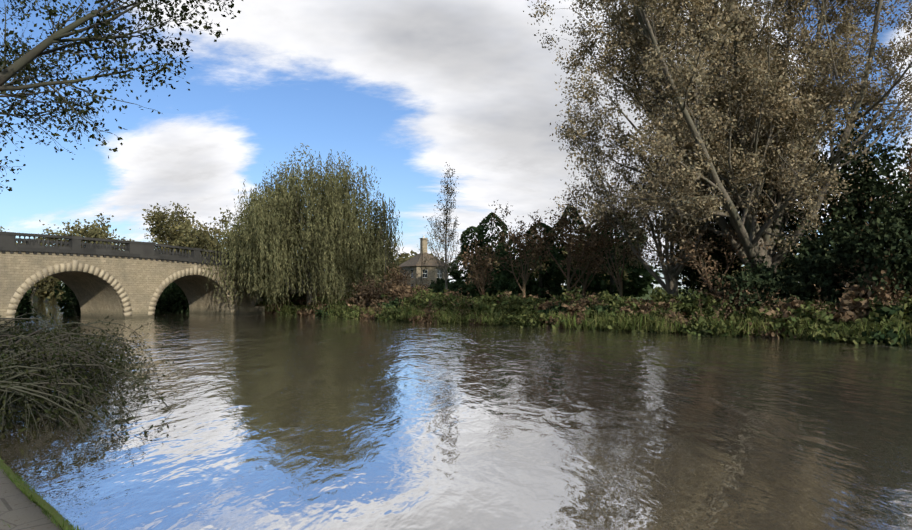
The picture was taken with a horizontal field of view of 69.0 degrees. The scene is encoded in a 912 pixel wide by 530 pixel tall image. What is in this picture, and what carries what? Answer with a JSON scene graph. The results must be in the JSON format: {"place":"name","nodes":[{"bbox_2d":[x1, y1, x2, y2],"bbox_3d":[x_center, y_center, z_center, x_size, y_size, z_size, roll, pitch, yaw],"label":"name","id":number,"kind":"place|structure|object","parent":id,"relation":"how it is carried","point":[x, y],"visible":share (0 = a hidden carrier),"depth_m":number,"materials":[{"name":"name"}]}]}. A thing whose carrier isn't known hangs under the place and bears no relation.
{"place":"outdoors","nodes":[
{"label":"outdoors","id":0,"kind":"place"},
{"bbox_2d":[0,349,83,529],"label":"grass","id":1,"kind":"structure","parent":0,"point":[32,498],"depth_m":6.04,"materials":[{"name":"green plant"}]},
{"bbox_2d":[0,0,242,193],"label":"tree","id":2,"kind":"object","parent":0,"point":[97,34],"depth_m":12.66,"materials":[{"name":"green plant"}]},
{"bbox_2d":[235,306,264,313],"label":"bridge footing","id":3,"kind":"object","parent":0,"point":[250,309],"visible":0.33,"depth_m":67.51,"materials":[{"name":"grey stone"}]},
{"bbox_2d":[400,266,447,290],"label":"house walls","id":4,"kind":"structure","parent":0,"point":[432,272],"depth_m":86.65,"materials":[{"name":"beige stone"}]},
{"bbox_2d":[403,236,441,286],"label":"house windows","id":5,"kind":"structure","parent":4,"relation":"in","point":[427,273],"depth_m":86.56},
{"bbox_2d":[411,270,441,287],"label":"windows","id":6,"kind":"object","parent":5,"relation":"in","point":[426,274],"depth_m":86.96,"materials":[{"name":"grey glass"}]},
{"bbox_2d":[399,252,450,266],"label":"house roof","id":7,"kind":"structure","parent":4,"relation":"on","point":[414,261],"depth_m":87.57,"materials":[{"name":"grey tile"}]},
{"bbox_2d":[420,238,427,252],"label":"house chimney","id":8,"kind":"object","parent":7,"relation":"on","point":[423,243],"visible":0.62,"depth_m":88.78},
{"bbox_2d":[0,301,911,529],"bbox_3d":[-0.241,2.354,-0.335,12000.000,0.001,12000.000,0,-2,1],"label":"river water","id":9,"kind":"structure","parent":0,"point":[276,421],"depth_m":11.06,"materials":[{"name":"brown liquid"}]},
{"bbox_2d":[2,286,909,399],"bbox_3d":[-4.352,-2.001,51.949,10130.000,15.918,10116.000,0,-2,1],"label":"ground","id":10,"kind":"structure","parent":0,"point":[35,298],"depth_m":41.87,"materials":[{"name":"brown soil"}]},
{"bbox_2d":[0,350,61,529],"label":"path edging","id":11,"kind":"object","parent":10,"relation":"on","point":[19,510],"visible":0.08,"depth_m":5.71,"materials":[{"name":"grey concrete"}]},
{"bbox_2d":[0,226,63,295],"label":"tree","id":12,"kind":"object","parent":10,"relation":"on","point":[43,285],"depth_m":112.31,"materials":[{"name":"green plant"}]},
{"bbox_2d":[0,460,73,529],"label":"grass strip","id":13,"kind":"object","parent":10,"relation":"on","point":[49,508],"visible":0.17,"depth_m":5.99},
{"bbox_2d":[28,220,69,304],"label":"tree","id":14,"kind":"object","parent":10,"relation":"on","point":[49,277],"depth_m":101.21,"materials":[{"name":"green plant"}]},
{"bbox_2d":[50,213,119,249],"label":"tree","id":15,"kind":"object","parent":10,"relation":"on","point":[71,232],"depth_m":103.24,"materials":[{"name":"green plant"}]},
{"bbox_2d":[0,292,176,444],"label":"bank shrubs","id":16,"kind":"object","parent":10,"relation":"on","point":[28,338],"depth_m":12.37,"materials":[{"name":"green plant"}]},
{"bbox_2d":[16,282,188,317],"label":"bush leaves","id":17,"kind":"object","parent":10,"relation":"on","point":[172,298],"visible":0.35,"depth_m":63.89,"materials":[{"name":"green plant"}]},
{"bbox_2d":[76,218,134,250],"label":"tree","id":18,"kind":"object","parent":10,"relation":"on","point":[99,234],"depth_m":101.43,"materials":[{"name":"green plant"}]},
{"bbox_2d":[139,201,198,253],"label":"tree","id":19,"kind":"object","parent":10,"relation":"on","point":[163,221],"depth_m":108.43,"materials":[{"name":"green plant"}]},
{"bbox_2d":[0,251,387,323],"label":"stone bridge","id":20,"kind":"structure","parent":10,"relation":"on","point":[139,280],"depth_m":56.60,"materials":[{"name":"beige stone"}]},
{"bbox_2d":[6,260,293,319],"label":"arch stones","id":21,"kind":"object","parent":20,"relation":"attached to","point":[193,271],"visible":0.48,"depth_m":55.00,"materials":[{"name":"beige stone"}]},
{"bbox_2d":[0,247,374,289],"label":"bridge ledge","id":22,"kind":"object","parent":20,"relation":"attached to","point":[84,253],"depth_m":54.12,"materials":[{"name":"grey stone"}]},
{"bbox_2d":[0,231,392,286],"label":"bridge balustrade","id":23,"kind":"object","parent":22,"relation":"on","point":[8,239],"visible":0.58,"depth_m":54.97,"materials":[{"name":"grey stone"}]},
{"bbox_2d":[174,217,230,259],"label":"tree","id":24,"kind":"object","parent":10,"relation":"on","point":[194,240],"depth_m":103.82,"materials":[{"name":"green plant"}]},
{"bbox_2d":[201,208,238,256],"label":"tree","id":25,"kind":"object","parent":10,"relation":"on","point":[229,214],"depth_m":112.99,"materials":[{"name":"green plant"}]},
{"bbox_2d":[227,217,302,256],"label":"tree","id":26,"kind":"object","parent":10,"relation":"on","point":[240,234],"depth_m":104.24,"materials":[{"name":"green plant"}]},
{"bbox_2d":[200,143,404,310],"bbox_3d":[-14.949,-3.346,66.514,19.478,16.255,18.128,0,-2,1],"label":"willow","id":27,"kind":"object","parent":10,"relation":"on","point":[351,247],"depth_m":62.09,"materials":[{"name":"green plant"}]},
{"bbox_2d":[374,206,394,288],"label":"sapling","id":28,"kind":"object","parent":10,"relation":"on","point":[385,242],"depth_m":62.00,"materials":[{"name":"green plant"}]},
{"bbox_2d":[378,262,413,288],"bbox_3d":[-5.428,1.760,60.258,2.415,4.092,3.324,-1,-3,32],"label":"bush","id":29,"kind":"object","parent":10,"relation":"on","point":[402,276],"depth_m":60.15,"materials":[{"name":"green plant"}]},
{"bbox_2d":[416,235,428,286],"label":"sapling","id":30,"kind":"object","parent":10,"relation":"on","point":[421,266],"depth_m":63.07,"materials":[{"name":"plant"}]},
{"bbox_2d":[16,233,853,301],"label":"tree line","id":31,"kind":"object","parent":10,"relation":"on","point":[44,294],"depth_m":156.71,"materials":[{"name":"green plant"}]},
{"bbox_2d":[423,162,472,291],"bbox_3d":[-1.020,-2.665,57.211,4.132,12.475,3.452,-2,-3,44],"label":"young tree","id":32,"kind":"object","parent":10,"relation":"on","point":[449,219],"depth_m":57.15,"materials":[{"name":"green plant"}]},
{"bbox_2d":[450,234,499,294],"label":"brown tree","id":33,"kind":"object","parent":10,"relation":"on","point":[475,261],"depth_m":53.68,"materials":[{"name":"brown plant"}]},
{"bbox_2d":[481,200,559,296],"bbox_3d":[4.890,-0.973,50.235,5.960,8.397,4.256,0,-2,1],"label":"brown tree","id":34,"kind":"object","parent":10,"relation":"on","point":[519,237],"depth_m":50.55,"materials":[{"name":"brown plant"}]},
{"bbox_2d":[415,204,658,301],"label":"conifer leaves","id":35,"kind":"object","parent":10,"relation":"on","point":[505,280],"visible":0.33,"depth_m":61.00,"materials":[{"name":"green plant"}]},
{"bbox_2d":[525,163,628,294],"bbox_3d":[8.992,-2.082,49.265,7.753,10.692,5.549,0,-2,1],"label":"brown tree","id":36,"kind":"object","parent":10,"relation":"on","point":[557,228],"depth_m":49.40,"materials":[{"name":"brown plant"}]},
{"bbox_2d":[544,206,629,298],"bbox_3d":[10.487,-0.801,53.202,7.222,8.431,5.175,-1,-2,21],"label":"brown tree","id":37,"kind":"object","parent":10,"relation":"on","point":[585,257],"depth_m":53.08,"materials":[{"name":"brown plant"}]},
{"bbox_2d":[565,175,650,298],"bbox_3d":[10.820,-1.571,48.233,6.487,9.873,8.633,0,-2,1],"label":"brown tree","id":38,"kind":"object","parent":10,"relation":"on","point":[587,241],"depth_m":47.53,"materials":[{"name":"brown plant"}]},
{"bbox_2d":[550,78,746,297],"bbox_3d":[12.558,-4.484,47.045,12.859,15.354,14.820,0,-2,1],"label":"tree","id":39,"kind":"object","parent":10,"relation":"on","point":[620,172],"depth_m":44.39,"materials":[{"name":"plant"}]},
{"bbox_2d":[651,196,770,296],"bbox_3d":[15.810,-0.652,40.352,7.158,7.252,6.146,0,-2,1],"label":"brown tree","id":40,"kind":"object","parent":10,"relation":"on","point":[694,253],"depth_m":40.42,"materials":[{"name":"brown plant"}]},
{"bbox_2d":[523,0,911,296],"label":"tree","id":41,"kind":"object","parent":10,"relation":"on","point":[746,77],"depth_m":37.09,"materials":[{"name":"plant"}]},
{"bbox_2d":[648,19,911,312],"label":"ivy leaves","id":42,"kind":"object","parent":10,"relation":"on","point":[812,259],"visible":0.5,"depth_m":36.63,"materials":[{"name":"green plant"}]},
{"bbox_2d":[0,0,911,288],"label":"sky","id":43,"kind":"structure","parent":0,"point":[407,89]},
{"bbox_2d":[256,248,911,337],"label":"bank stems","id":44,"kind":"object","parent":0,"point":[604,304],"visible":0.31,"depth_m":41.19,"materials":[{"name":"plant"}]},
{"bbox_2d":[257,284,911,346],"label":"green bank leaves","id":45,"kind":"object","parent":44,"relation":"on","point":[517,305],"visible":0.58,"depth_m":39.42,"materials":[{"name":"green plant"}]},
{"bbox_2d":[471,124,911,305],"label":"evergreen wood","id":46,"kind":"object","parent":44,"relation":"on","point":[611,283],"visible":0.02,"depth_m":59.41,"materials":[{"name":"green plant"}]},
{"bbox_2d":[259,302,911,344],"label":"reed leaves","id":47,"kind":"object","parent":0,"point":[569,322],"visible":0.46,"depth_m":38.20,"materials":[{"name":"green plant"}]},
{"bbox_2d":[296,291,911,345],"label":"dark leaves","id":48,"kind":"object","parent":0,"point":[887,312],"visible":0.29,"depth_m":31.04,"materials":[{"name":"green plant"}]},
{"bbox_2d":[823,137,911,243],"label":"brown tree","id":49,"kind":"object","parent":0,"point":[906,167],"depth_m":35.85,"materials":[{"name":"brown plant"}]}
]}

